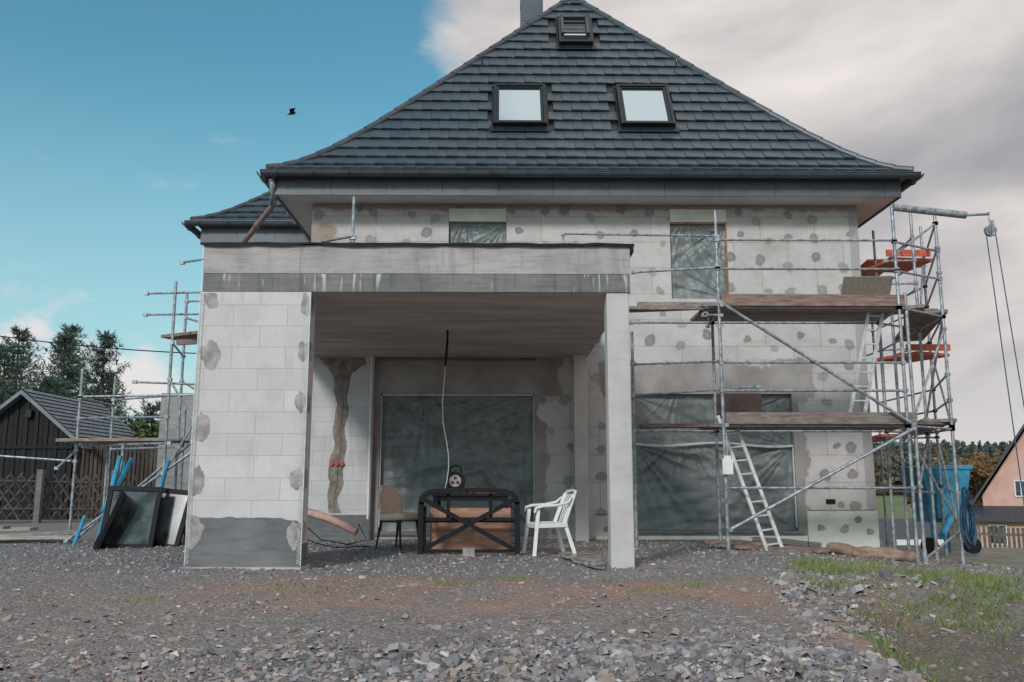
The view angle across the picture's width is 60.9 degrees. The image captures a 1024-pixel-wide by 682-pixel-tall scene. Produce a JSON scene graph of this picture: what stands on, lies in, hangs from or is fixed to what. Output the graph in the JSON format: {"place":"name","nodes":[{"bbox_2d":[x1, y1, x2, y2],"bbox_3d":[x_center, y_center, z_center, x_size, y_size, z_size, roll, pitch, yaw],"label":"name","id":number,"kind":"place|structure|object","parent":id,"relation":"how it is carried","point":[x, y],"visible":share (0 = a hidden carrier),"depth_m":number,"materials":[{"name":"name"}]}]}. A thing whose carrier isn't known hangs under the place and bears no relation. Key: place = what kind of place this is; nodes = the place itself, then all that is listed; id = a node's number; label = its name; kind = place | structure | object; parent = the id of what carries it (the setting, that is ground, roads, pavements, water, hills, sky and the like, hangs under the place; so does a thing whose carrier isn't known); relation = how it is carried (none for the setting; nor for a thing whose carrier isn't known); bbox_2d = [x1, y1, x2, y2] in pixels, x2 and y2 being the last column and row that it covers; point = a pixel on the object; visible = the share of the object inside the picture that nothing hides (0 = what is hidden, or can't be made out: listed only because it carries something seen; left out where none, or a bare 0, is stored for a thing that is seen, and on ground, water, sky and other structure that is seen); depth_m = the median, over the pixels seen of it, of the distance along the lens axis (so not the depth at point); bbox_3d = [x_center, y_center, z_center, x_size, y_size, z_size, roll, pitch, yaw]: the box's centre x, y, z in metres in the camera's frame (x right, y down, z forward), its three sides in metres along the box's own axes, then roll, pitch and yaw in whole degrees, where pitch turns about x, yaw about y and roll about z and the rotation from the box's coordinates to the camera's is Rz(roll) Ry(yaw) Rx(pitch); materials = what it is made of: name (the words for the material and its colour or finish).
{"place":"outdoors","nodes":[
{"label":"outdoors","id":0,"kind":"place"},
{"bbox_2d":[0,336,195,353],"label":"power line","id":1,"kind":"object","parent":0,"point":[95,346],"visible":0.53,"depth_m":31.52,"materials":[{"name":"black paint"}]},
{"bbox_2d":[188,292,315,543],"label":"porch pier","id":2,"kind":"structure","parent":0,"point":[247,455],"depth_m":9.99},
{"bbox_2d":[203,273,629,356],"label":"porch slab","id":3,"kind":"structure","parent":2,"relation":"on","point":[447,283],"depth_m":10.24,"materials":[{"name":"grey concrete"}]},
{"bbox_2d":[203,245,629,273],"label":"porch slab","id":4,"kind":"structure","parent":3,"relation":"on","point":[333,259],"depth_m":10.28,"materials":[{"name":"grey concrete"}]},
{"bbox_2d":[184,246,311,565],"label":"corner beads","id":5,"kind":"object","parent":4,"relation":"attached to","point":[307,372],"visible":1,"depth_m":9.94,"materials":[{"name":"metal"}]},
{"bbox_2d":[185,292,314,550],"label":"mortar patches","id":6,"kind":"object","parent":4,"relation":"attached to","point":[210,353],"visible":1,"depth_m":9.94,"materials":[{"name":"grey concrete"}]},
{"bbox_2d":[307,515,368,539],"bbox_3d":[-3.029,3.315,14.758,1.190,0.720,0.008,0,-9,-1],"label":"bitumen strip","id":7,"kind":"object","parent":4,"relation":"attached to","point":[321,529],"visible":0.43,"depth_m":14.77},
{"bbox_2d":[334,374,343,509],"bbox_3d":[-2.985,1.726,15.019,0.122,2.342,0.015,0,-9,-1],"label":"chase conduit","id":8,"kind":"object","parent":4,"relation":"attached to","point":[340,440],"visible":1,"depth_m":15.02,"materials":[{"name":"plastic"}]},
{"bbox_2d":[200,242,633,257],"bbox_3d":[-1.141,-0.678,12.899,5.120,0.111,5.345,0,-9,-1],"label":"roof membrane","id":9,"kind":"object","parent":4,"relation":"on","point":[631,246],"visible":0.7,"depth_m":10.28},
{"bbox_2d":[315,196,355,241],"bbox_3d":[-3.191,-1.485,13.564,1.524,1.760,0.108,3,-10,-19],"label":"roof guard rail","id":10,"kind":"object","parent":9,"relation":"on","point":[352,237],"visible":0.4,"depth_m":13.81,"materials":[{"name":"silver metal"}]},
{"bbox_2d":[442,330,448,487],"bbox_3d":[-0.951,1.007,12.597,0.095,2.332,0.243,-1,-9,5],"label":"hanging cable","id":11,"kind":"object","parent":4,"relation":"hanging from","point":[447,339],"visible":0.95,"depth_m":12.56,"materials":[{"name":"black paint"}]},
{"bbox_2d":[378,357,535,360],"bbox_3d":[-0.971,0.320,15.434,2.800,0.050,0.018,0,-9,-1],"label":"ceiling angle","id":12,"kind":"object","parent":4,"relation":"attached to","point":[468,359],"visible":1,"depth_m":15.43,"materials":[{"name":"grey metal"}]},
{"bbox_2d":[288,108,295,114],"bbox_3d":[-8.012,-8.303,31.745,0.357,0.208,0.500,0,-9,-1],"label":"bird","id":13,"kind":"object","parent":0,"point":[292,112],"visible":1,"depth_m":31.66},
{"bbox_2d":[308,356,374,539],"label":"porch block wall","id":14,"kind":"structure","parent":0,"point":[352,498],"depth_m":15.03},
{"bbox_2d":[319,357,365,512],"bbox_3d":[-2.970,1.608,15.042,0.839,2.680,0.004,0,-9,-1],"label":"filled chase","id":15,"kind":"object","parent":14,"relation":"attached to","point":[339,367],"visible":1,"depth_m":15.10,"materials":[{"name":"grey concrete"}]},
{"bbox_2d":[329,462,343,465],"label":"socket boxes","id":16,"kind":"object","parent":15,"relation":"attached to","point":[336,463],"visible":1,"depth_m":14.92,"materials":[{"name":"red plastic"}]},
{"bbox_2d":[367,357,374,518],"bbox_3d":[-2.444,1.664,15.072,0.032,2.780,0.105,-4,-10,21],"label":"porch corner bead","id":17,"kind":"object","parent":14,"relation":"attached to","point":[370,439],"visible":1,"depth_m":15.04,"materials":[{"name":"silver metal"}]},
{"bbox_2d":[311,292,628,357],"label":"porch ceiling","id":18,"kind":"structure","parent":0,"point":[481,325],"depth_m":12.26,"materials":[{"name":"brown wood"}]},
{"bbox_2d":[0,443,1023,681],"bbox_3d":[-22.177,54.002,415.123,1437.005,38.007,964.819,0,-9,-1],"label":"ground","id":19,"kind":"structure","parent":0,"point":[326,616],"depth_m":6.92,"materials":[{"name":"grey gravel"}]},
{"bbox_2d":[0,341,31,403],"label":"pine tree","id":20,"kind":"object","parent":19,"relation":"on","point":[7,370],"visible":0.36,"depth_m":34.03,"materials":[{"name":"green plant"}]},
{"bbox_2d":[0,325,43,394],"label":"pine tree","id":21,"kind":"object","parent":19,"relation":"on","point":[24,334],"visible":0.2,"depth_m":37.08,"materials":[{"name":"green plant"}]},
{"bbox_2d":[0,526,81,542],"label":"timber pile","id":22,"kind":"object","parent":19,"relation":"on","point":[42,537],"visible":0.81,"depth_m":14.01,"materials":[{"name":"beige wood"}]},
{"bbox_2d":[26,373,69,395],"bbox_3d":[-16.645,3.601,30.530,3.598,5.114,3.548,0,-9,-1],"label":"pine tree","id":23,"kind":"object","parent":19,"relation":"on","point":[48,383],"visible":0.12,"depth_m":31.00,"materials":[{"name":"green plant"}]},
{"bbox_2d":[24,331,91,398],"bbox_3d":[-17.866,3.203,34.835,4.038,7.303,4.334,9,-13,-44],"label":"pine tree","id":24,"kind":"object","parent":19,"relation":"on","point":[62,357],"visible":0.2,"depth_m":34.94,"materials":[{"name":"green plant"}]},
{"bbox_2d":[32,323,95,397],"bbox_3d":[-19.350,3.213,37.727,4.264,8.228,4.203,0,-9,-1],"label":"pine tree","id":25,"kind":"object","parent":19,"relation":"on","point":[72,328],"visible":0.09,"depth_m":38.17,"materials":[{"name":"green plant"}]},
{"bbox_2d":[0,470,137,522],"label":"lattice fence","id":26,"kind":"object","parent":19,"relation":"on","point":[39,481],"visible":0.74,"depth_m":21.63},
{"bbox_2d":[0,388,145,519],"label":"wooden shed","id":27,"kind":"structure","parent":19,"relation":"on","point":[34,423],"depth_m":23.76,"materials":[{"name":"brown wood"}]},
{"bbox_2d":[0,258,203,542],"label":"scaffolding","id":28,"kind":"object","parent":19,"relation":"on","point":[183,338],"visible":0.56,"depth_m":14.52,"materials":[{"name":"metal"}]},
{"bbox_2d":[84,376,126,413],"bbox_3d":[-17.489,4.253,37.020,3.408,5.946,3.987,-9,-13,43],"label":"pine tree","id":29,"kind":"object","parent":19,"relation":"on","point":[118,386],"visible":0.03,"depth_m":37.37,"materials":[{"name":"green plant"}]},
{"bbox_2d":[69,329,147,428],"bbox_3d":[-15.645,2.989,32.727,3.688,7.038,3.888,0,-9,-1],"label":"pine tree","id":30,"kind":"object","parent":19,"relation":"on","point":[97,367],"visible":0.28,"depth_m":32.95,"materials":[{"name":"green plant"}]},
{"bbox_2d":[72,445,157,518],"bbox_3d":[-10.819,3.903,24.158,2.820,2.030,0.052,3,-10,-16],"label":"board fence","id":31,"kind":"object","parent":19,"relation":"on","point":[150,461],"visible":0.25,"depth_m":24.09,"materials":[{"name":"brown wood"}]},
{"bbox_2d":[72,456,169,545],"bbox_3d":[-6.016,2.497,13.663,1.339,1.401,0.766,0,-9,-1],"label":"steel prop","id":32,"kind":"object","parent":19,"relation":"on","point":[124,470],"visible":0.56,"depth_m":13.83,"materials":[{"name":"blue paint"}]},
{"bbox_2d":[120,410,157,432],"bbox_3d":[-12.446,4.296,30.553,3.618,3.766,3.389,0,-9,-1],"label":"shrub","id":33,"kind":"object","parent":19,"relation":"on","point":[132,422],"visible":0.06,"depth_m":30.77,"materials":[{"name":"green plant"}]},
{"bbox_2d":[93,486,188,549],"bbox_3d":[-5.593,2.699,13.275,1.402,0.976,0.701,5,-11,-28],"label":"window sash","id":34,"kind":"object","parent":19,"relation":"on","point":[141,516],"depth_m":13.20,"materials":[{"name":"black paint"}]},
{"bbox_2d":[126,420,159,486],"bbox_3d":[-11.324,4.083,27.904,3.340,3.322,2.583,0,-9,-1],"label":"shrub","id":35,"kind":"object","parent":19,"relation":"on","point":[149,432],"visible":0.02,"depth_m":27.99,"materials":[{"name":"green plant"}]},
{"bbox_2d":[127,398,160,427],"bbox_3d":[-14.040,4.420,33.681,3.598,4.529,2.964,4,-10,-23],"label":"pine tree","id":36,"kind":"object","parent":19,"relation":"on","point":[152,409],"visible":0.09,"depth_m":33.66,"materials":[{"name":"green plant"}]},
{"bbox_2d":[155,393,194,489],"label":"wing walls","id":37,"kind":"structure","parent":19,"relation":"on","point":[173,421],"depth_m":16.86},
{"bbox_2d":[278,192,896,237],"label":"soffit","id":38,"kind":"structure","parent":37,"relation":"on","point":[299,207],"depth_m":15.77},
{"bbox_2d":[200,176,901,245],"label":"fascia panels","id":39,"kind":"object","parent":38,"relation":"on","point":[537,186],"visible":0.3,"depth_m":15.39,"materials":[{"name":"grey metal"}]},
{"bbox_2d":[241,204,274,241],"bbox_3d":[-4.805,-2.058,16.217,0.126,0.688,1.991,7,-12,-35],"label":"downspout pipe","id":40,"kind":"object","parent":39,"relation":"attached to","point":[257,224],"visible":0.7,"depth_m":16.00,"materials":[{"name":"brown metal"}]},
{"bbox_2d":[181,169,923,239],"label":"gutters","id":41,"kind":"object","parent":39,"relation":"on","point":[908,179],"visible":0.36,"depth_m":15.14,"materials":[{"name":"metal"}]},
{"bbox_2d":[268,177,276,205],"bbox_3d":[-4.229,-2.639,15.360,0.176,0.436,0.428,0,-9,-1],"label":"downspout top","id":42,"kind":"object","parent":41,"relation":"attached to","point":[272,186],"visible":1,"depth_m":15.28,"materials":[{"name":"silver metal"}]},
{"bbox_2d":[191,0,913,227],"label":"roof tiles","id":43,"kind":"object","parent":41,"relation":"on","point":[446,110],"visible":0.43,"depth_m":16.38,"materials":[{"name":"black tile"}]},
{"bbox_2d":[489,83,550,130],"bbox_3d":[0.149,-4.478,16.736,1.150,1.264,0.804,0,-9,-1],"label":"skylight frame","id":44,"kind":"object","parent":43,"relation":"attached to","point":[497,124],"visible":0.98,"depth_m":16.42,"materials":[{"name":"black metal"}]},
{"bbox_2d":[496,88,540,119],"bbox_3d":[0.149,-4.534,16.726,0.890,0.998,0.606,0,-9,-1],"label":"skylight glass","id":45,"kind":"object","parent":44,"relation":"in","point":[519,104],"visible":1,"depth_m":16.73,"materials":[{"name":"glass"}]},
{"bbox_2d":[520,0,542,26],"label":"chimney","id":46,"kind":"object","parent":43,"relation":"on","point":[530,10],"visible":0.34,"depth_m":19.59,"materials":[{"name":"metal"}]},
{"bbox_2d":[190,0,913,219],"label":"hip caps","id":47,"kind":"object","parent":43,"relation":"attached to","point":[515,33],"visible":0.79,"depth_m":17.14,"materials":[{"name":"ceramic"}]},
{"bbox_2d":[555,16,596,48],"bbox_3d":[1.333,-6.525,18.479,0.850,1.043,0.665,0,-9,-1],"label":"skylight frame","id":48,"kind":"object","parent":43,"relation":"attached to","point":[562,43],"visible":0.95,"depth_m":18.15,"materials":[{"name":"black metal"}]},
{"bbox_2d":[560,15,589,39],"bbox_3d":[1.334,-6.629,18.450,0.590,0.819,0.462,0,-9,-1],"label":"skylight vent","id":49,"kind":"object","parent":48,"relation":"attached to","point":[576,37],"visible":1,"depth_m":18.50,"materials":[{"name":"metal"}]},
{"bbox_2d":[564,23,586,34],"bbox_3d":[1.334,-6.581,18.469,0.590,0.776,0.467,0,-9,-1],"label":"skylight glass","id":50,"kind":"object","parent":49,"relation":"attached to","point":[575,33],"visible":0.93,"depth_m":18.44,"materials":[{"name":"clear glass"}]},
{"bbox_2d":[613,84,679,131],"bbox_3d":[2.554,-4.473,16.762,1.160,1.264,0.804,0,-9,-1],"label":"skylight frame","id":51,"kind":"object","parent":43,"relation":"attached to","point":[624,124],"visible":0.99,"depth_m":16.44,"materials":[{"name":"black metal"}]},
{"bbox_2d":[622,89,668,120],"bbox_3d":[2.554,-4.529,16.753,0.900,0.998,0.606,0,-9,-1],"label":"skylight glass","id":52,"kind":"object","parent":51,"relation":"in","point":[644,105],"visible":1,"depth_m":16.75,"materials":[{"name":"glass"}]},
{"bbox_2d":[183,527,186,544],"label":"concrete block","id":53,"kind":"structure","parent":19,"relation":"on","point":[184,536],"depth_m":13.53,"materials":[{"name":"grey concrete"}]},
{"bbox_2d":[181,564,309,569],"bbox_3d":[-2.998,2.580,9.828,1.330,0.080,0.500,0,-9,-1],"label":"pier footing","id":54,"kind":"object","parent":19,"relation":"on","point":[284,568],"visible":0.29,"depth_m":9.64,"materials":[{"name":"grey concrete"}]},
{"bbox_2d":[185,517,307,566],"bbox_3d":[-2.997,2.427,9.860,1.288,0.872,0.306,0,-9,-1],"label":"pier bitumen base","id":55,"kind":"object","parent":19,"relation":"on","point":[240,542],"visible":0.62,"depth_m":9.73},
{"bbox_2d":[308,508,358,535],"bbox_3d":[-2.725,2.652,12.858,1.012,0.422,0.117,-3,-10,17],"label":"flexible pipe","id":56,"kind":"object","parent":19,"relation":"on","point":[335,521],"visible":0.81,"depth_m":12.79,"materials":[{"name":"plastic"}]},
{"bbox_2d":[307,523,369,547],"bbox_3d":[-2.632,2.822,12.756,1.209,0.375,0.541,-1,-9,6],"label":"cable loop","id":57,"kind":"object","parent":19,"relation":"on","point":[338,542],"visible":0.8,"depth_m":12.89,"materials":[{"name":"black paint"}]},
{"bbox_2d":[375,485,417,549],"bbox_3d":[-1.710,2.612,12.956,0.600,0.922,0.500,-6,-11,31],"label":"upholstered chair","id":58,"kind":"object","parent":19,"relation":"on","point":[390,504],"visible":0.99,"depth_m":12.98,"materials":[{"name":"beige fabric"}]},
{"bbox_2d":[417,488,519,554],"bbox_3d":[-0.580,2.460,11.918,1.369,0.880,0.549,0,-9,-1],"label":"garden bench","id":59,"kind":"object","parent":19,"relation":"on","point":[450,517],"visible":0.98,"depth_m":11.69,"materials":[{"name":"black paint"}]},
{"bbox_2d":[463,548,474,556],"bbox_3d":[-0.559,2.734,11.249,0.150,0.110,0.140,1,-9,-6],"label":"concrete paver","id":60,"kind":"object","parent":19,"relation":"on","point":[470,552],"visible":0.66,"depth_m":11.18,"materials":[{"name":"grey concrete"}]},
{"bbox_2d":[430,493,510,549],"bbox_3d":[-0.594,2.581,12.648,1.140,0.879,0.690,0,-9,-1],"label":"wooden crate","id":61,"kind":"object","parent":19,"relation":"on","point":[468,537],"visible":0.66,"depth_m":12.29,"materials":[{"name":"brown wood"}]},
{"bbox_2d":[446,464,464,487],"bbox_3d":[-0.823,2.008,12.690,0.343,0.417,0.188,0,-9,-1],"label":"cable reel","id":62,"kind":"object","parent":61,"relation":"on","point":[456,479],"visible":0.84,"depth_m":12.61,"materials":[{"name":"black paint"}]},
{"bbox_2d":[0,539,1023,681],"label":"gravel stones","id":63,"kind":"object","parent":19,"relation":"on","point":[622,657],"visible":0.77,"depth_m":4.97,"materials":[{"name":"grey gravel"}]},
{"bbox_2d":[522,489,576,556],"bbox_3d":[0.524,2.442,11.755,0.670,0.876,0.562,2,-10,-14],"label":"plastic chair","id":64,"kind":"object","parent":19,"relation":"on","point":[554,523],"visible":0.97,"depth_m":11.65,"materials":[{"name":"white plastic"}]},
{"bbox_2d":[556,547,604,568],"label":"puddle","id":65,"kind":"object","parent":19,"relation":"on","point":[584,555],"visible":0.91,"depth_m":10.93,"materials":[{"name":"grey liquid"}]},
{"bbox_2d":[311,204,876,539],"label":"front wall","id":66,"kind":"structure","parent":19,"relation":"on","point":[547,383],"depth_m":15.52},
{"bbox_2d":[379,395,533,530],"bbox_3d":[-0.957,2.127,15.264,2.690,2.370,0.183,0,-9,-1],"label":"door foil","id":67,"kind":"object","parent":66,"relation":"attached to","point":[490,441],"depth_m":15.31,"materials":[{"name":"plastic"}]},
{"bbox_2d":[449,223,505,242],"bbox_3d":[-0.627,-1.458,15.835,1.030,1.410,0.066,0,-9,-1],"label":"window foil","id":68,"kind":"object","parent":66,"relation":"attached to","point":[479,232],"depth_m":15.91,"materials":[{"name":"plastic"}]},
{"bbox_2d":[449,208,725,222],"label":"lintel boards","id":69,"kind":"object","parent":66,"relation":"attached to","point":[499,215],"visible":1,"depth_m":15.89,"materials":[{"name":"grey wood"}]},
{"bbox_2d":[378,394,797,527],"bbox_3d":[1.316,2.080,15.202,7.245,2.302,0.046,0,-9,-1],"label":"foil tape","id":70,"kind":"object","parent":66,"relation":"attached to","point":[704,443],"visible":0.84,"depth_m":15.26,"materials":[{"name":"plastic"}]},
{"bbox_2d":[373,531,803,534],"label":"sills","id":71,"kind":"structure","parent":66,"relation":"attached to","point":[650,532],"depth_m":14.95,"materials":[{"name":"grey concrete"}]},
{"bbox_2d":[670,225,726,298],"bbox_3d":[3.398,-1.452,15.873,1.020,1.410,0.097,0,-9,-1],"label":"tall foil window","id":72,"kind":"structure","parent":66,"relation":"attached to","point":[690,252],"depth_m":15.87,"materials":[{"name":"plastic"}]},
{"bbox_2d":[670,222,728,293],"bbox_3d":[3.398,-1.470,15.821,1.040,1.408,0.040,0,-9,-1],"label":"window reveal","id":73,"kind":"object","parent":66,"relation":"attached to","point":[689,223],"depth_m":15.91,"materials":[{"name":"orange wood"}]},
{"bbox_2d":[635,395,791,443],"bbox_3d":[3.538,1.409,15.431,2.800,0.900,0.092,0,-9,-1],"label":"window foil","id":74,"kind":"object","parent":66,"relation":"attached to","point":[676,409],"depth_m":15.43,"materials":[{"name":"plastic"}]},
{"bbox_2d":[636,444,795,529],"bbox_3d":[3.538,2.551,15.224,2.800,1.480,0.150,0,-9,-1],"label":"window foil","id":75,"kind":"object","parent":66,"relation":"attached to","point":[676,488],"depth_m":15.22,"materials":[{"name":"plastic"}]},
{"bbox_2d":[595,510,879,547],"bbox_3d":[3.874,3.413,14.956,4.890,0.990,0.057,0,-9,-1],"label":"plinth insulation","id":76,"kind":"object","parent":66,"relation":"attached to","point":[834,522],"visible":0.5,"depth_m":14.97},
{"bbox_2d":[817,516,873,534],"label":"plaster patches","id":77,"kind":"object","parent":76,"relation":"attached to","point":[844,528],"visible":1,"depth_m":14.98,"materials":[{"name":"grey paint"}]},
{"bbox_2d":[826,499,835,503],"bbox_3d":[5.529,2.784,15.100,0.160,0.080,0.019,0,-9,-1],"label":"socket box","id":78,"kind":"object","parent":66,"relation":"attached to","point":[830,501],"visible":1,"depth_m":15.09,"materials":[{"name":"black paint"}]},
{"bbox_2d":[808,510,874,510],"bbox_3d":[3.854,2.955,15.033,4.850,0.080,0.025,0,-9,0],"label":"brown edge","id":79,"kind":"object","parent":66,"relation":"attached to","point":[841,510],"visible":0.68,"depth_m":15.03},
{"bbox_2d":[572,293,634,567],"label":"porch columns","id":80,"kind":"structure","parent":19,"relation":"on","point":[621,553],"depth_m":10.12,"materials":[{"name":"grey concrete"}]},
{"bbox_2d":[716,415,783,550],"bbox_3d":[3.447,2.044,12.625,0.870,2.009,0.237,-7,-12,35],"label":"ladder","id":81,"kind":"object","parent":19,"relation":"on","point":[750,502],"visible":0.76,"depth_m":12.58,"materials":[{"name":"metal"}]},
{"bbox_2d":[705,540,829,553],"bbox_3d":[3.669,2.936,12.411,1.729,0.140,0.740,-1,-9,6],"label":"timber pile","id":82,"kind":"object","parent":19,"relation":"on","point":[750,545],"visible":0.95,"depth_m":12.35,"materials":[{"name":"brown wood"}]},
{"bbox_2d":[751,537,821,546],"bbox_3d":[4.301,3.180,13.612,1.118,0.229,0.005,0,-9,-1],"label":"drainage mesh","id":83,"kind":"object","parent":19,"relation":"on","point":[797,541],"visible":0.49,"depth_m":13.62,"materials":[{"name":"black paint"}]},
{"bbox_2d":[561,204,1023,573],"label":"scaffolding","id":84,"kind":"object","parent":19,"relation":"on","point":[859,297],"visible":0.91,"depth_m":13.04,"materials":[{"name":"metal"}]},
{"bbox_2d":[849,312,883,411],"bbox_3d":[5.341,0.277,13.091,0.757,1.943,0.079,0,-9,-1],"label":"ladder","id":85,"kind":"object","parent":84,"relation":"on","point":[874,357],"visible":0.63,"depth_m":13.08,"materials":[{"name":"metal"}]},
{"bbox_2d":[959,486,976,548],"bbox_3d":[6.750,2.616,12.894,0.193,0.911,0.179,0,-9,-1],"label":"hose coil","id":86,"kind":"object","parent":84,"relation":"hanging from","point":[970,534],"visible":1,"depth_m":12.87,"materials":[{"name":"blue rubber"}]},
{"bbox_2d":[826,542,915,562],"bbox_3d":[5.200,3.057,12.561,1.240,0.279,0.229,-2,-10,13],"label":"rolled tarp","id":87,"kind":"object","parent":19,"relation":"on","point":[886,552],"visible":0.84,"depth_m":12.49,"materials":[{"name":"brown fabric"}]},
{"bbox_2d":[878,518,953,546],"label":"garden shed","id":88,"kind":"structure","parent":19,"relation":"on","point":[900,529],"depth_m":38.13,"materials":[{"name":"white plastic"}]},
{"bbox_2d":[907,461,952,528],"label":"autumn tree","id":89,"kind":"object","parent":19,"relation":"on","point":[908,500],"depth_m":71.77,"materials":[{"name":"brown plant"}]},
{"bbox_2d":[898,465,981,554],"bbox_3d":[8.163,3.253,16.467,1.098,1.780,1.470,0,-9,-1],"label":"mortar mixing pump","id":90,"kind":"object","parent":19,"relation":"on","point":[963,471],"visible":0.52,"depth_m":16.32,"materials":[{"name":"blue paint"}]},
{"bbox_2d":[872,439,1010,493],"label":"forest","id":91,"kind":"object","parent":19,"relation":"on","point":[963,450],"visible":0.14,"depth_m":134.03,"materials":[{"name":"green plant"}]},
{"bbox_2d":[960,457,999,521],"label":"autumn tree","id":92,"kind":"object","parent":19,"relation":"on","point":[980,472],"visible":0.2,"depth_m":60.65,"materials":[{"name":"brown plant"}]},
{"bbox_2d":[957,450,1004,502],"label":"autumn tree","id":93,"kind":"object","parent":19,"relation":"on","point":[995,453],"visible":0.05,"depth_m":69.16,"materials":[{"name":"orange plant"}]},
{"bbox_2d":[950,523,1023,547],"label":"picket fence","id":94,"kind":"object","parent":19,"relation":"on","point":[999,534],"visible":0.48,"depth_m":22.81,"materials":[{"name":"brown wood"}]},
{"bbox_2d":[976,432,1023,547],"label":"pink walls","id":95,"kind":"structure","parent":19,"relation":"on","point":[999,490],"depth_m":45.32,"materials":[{"name":"pink paint"}]},
{"bbox_2d":[967,424,1023,521],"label":"dark roof","id":96,"kind":"structure","parent":95,"relation":"on","point":[999,513],"depth_m":44.92,"materials":[{"name":"stone"}]},
{"bbox_2d":[988,480,1023,544],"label":"window frames","id":97,"kind":"structure","parent":95,"relation":"attached to","point":[997,525],"depth_m":44.21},
{"bbox_2d":[990,481,1023,543],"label":"window glass","id":98,"kind":"object","parent":97,"relation":"in","point":[1018,488],"visible":0.56,"depth_m":44.19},
{"bbox_2d":[0,0,1023,445],"label":"sky","id":99,"kind":"structure","parent":0,"point":[123,122],"materials":[{"name":"blue"}]},
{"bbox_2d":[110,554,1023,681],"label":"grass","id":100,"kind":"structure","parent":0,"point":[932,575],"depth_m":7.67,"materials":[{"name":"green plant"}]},
{"bbox_2d":[314,4,852,191],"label":"roof deck","id":101,"kind":"structure","parent":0,"point":[609,87],"depth_m":16.63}
]}

